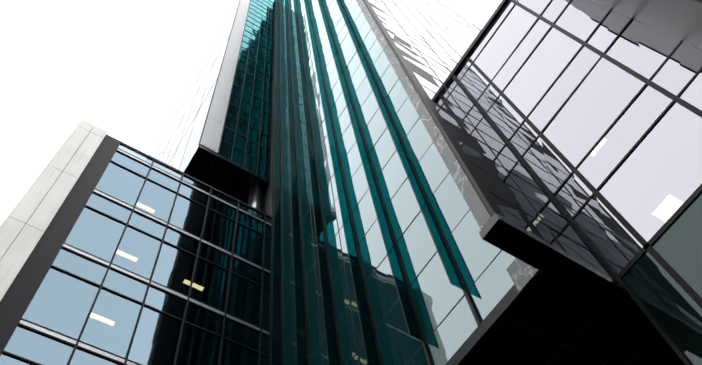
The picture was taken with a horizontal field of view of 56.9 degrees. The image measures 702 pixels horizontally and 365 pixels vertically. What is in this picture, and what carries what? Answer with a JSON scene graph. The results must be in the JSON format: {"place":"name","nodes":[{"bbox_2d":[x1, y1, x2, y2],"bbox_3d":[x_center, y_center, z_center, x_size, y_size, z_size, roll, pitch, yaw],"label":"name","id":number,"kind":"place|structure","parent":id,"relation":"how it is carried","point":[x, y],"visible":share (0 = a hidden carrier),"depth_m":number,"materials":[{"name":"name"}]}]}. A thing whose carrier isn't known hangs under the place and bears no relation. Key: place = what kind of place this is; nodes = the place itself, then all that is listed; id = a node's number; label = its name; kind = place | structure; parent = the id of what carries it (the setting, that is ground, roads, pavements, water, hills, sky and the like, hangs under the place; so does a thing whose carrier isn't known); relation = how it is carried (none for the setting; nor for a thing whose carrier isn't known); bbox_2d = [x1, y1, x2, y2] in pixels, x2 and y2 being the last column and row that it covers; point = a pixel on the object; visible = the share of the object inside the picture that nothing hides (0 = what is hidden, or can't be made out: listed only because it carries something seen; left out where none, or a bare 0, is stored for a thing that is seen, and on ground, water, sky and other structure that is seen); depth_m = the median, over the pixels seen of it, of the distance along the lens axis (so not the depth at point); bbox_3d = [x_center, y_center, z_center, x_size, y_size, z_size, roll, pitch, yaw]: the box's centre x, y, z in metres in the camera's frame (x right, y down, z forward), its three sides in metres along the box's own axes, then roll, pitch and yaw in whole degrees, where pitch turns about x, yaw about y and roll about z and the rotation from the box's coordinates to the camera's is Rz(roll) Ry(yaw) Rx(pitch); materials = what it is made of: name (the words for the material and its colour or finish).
{"place":"outdoors","nodes":[
{"label":"outdoors","id":0,"kind":"place"},
{"bbox_2d":[149,0,274,210],"bbox_3d":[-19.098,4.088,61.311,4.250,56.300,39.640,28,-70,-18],"label":"tower","id":1,"kind":"structure","parent":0,"point":[216,132],"depth_m":43.96,"materials":[{"name":"teal glass"}]},
{"bbox_2d":[0,0,501,224],"label":"sky","id":2,"kind":"structure","parent":0,"point":[122,68],"materials":[{"name":"white"}]},
{"bbox_2d":[261,0,684,364],"bbox_3d":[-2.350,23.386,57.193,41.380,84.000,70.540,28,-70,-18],"label":"skyscraper","id":3,"kind":"structure","parent":0,"point":[575,304],"depth_m":12.79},
{"bbox_2d":[268,0,541,364],"bbox_3d":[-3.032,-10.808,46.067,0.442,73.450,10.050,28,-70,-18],"label":"skyscraper","id":4,"kind":"structure","parent":3,"relation":"attached to","point":[383,252],"depth_m":20.63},
{"label":"ground","id":5,"kind":"structure","parent":0,"visible":0},
{"bbox_2d":[0,119,271,364],"bbox_3d":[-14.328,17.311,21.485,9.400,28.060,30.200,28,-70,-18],"label":"glass building","id":6,"kind":"structure","parent":5,"relation":"on","point":[113,251],"depth_m":21.92,"materials":[{"name":"glass"},{"name":"black metal"}]},
{"bbox_2d":[451,0,701,364],"bbox_3d":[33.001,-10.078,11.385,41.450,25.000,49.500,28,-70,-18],"label":"building","id":7,"kind":"structure","parent":5,"relation":"on","point":[591,110],"depth_m":14.75,"materials":[{"name":"grey glass"}]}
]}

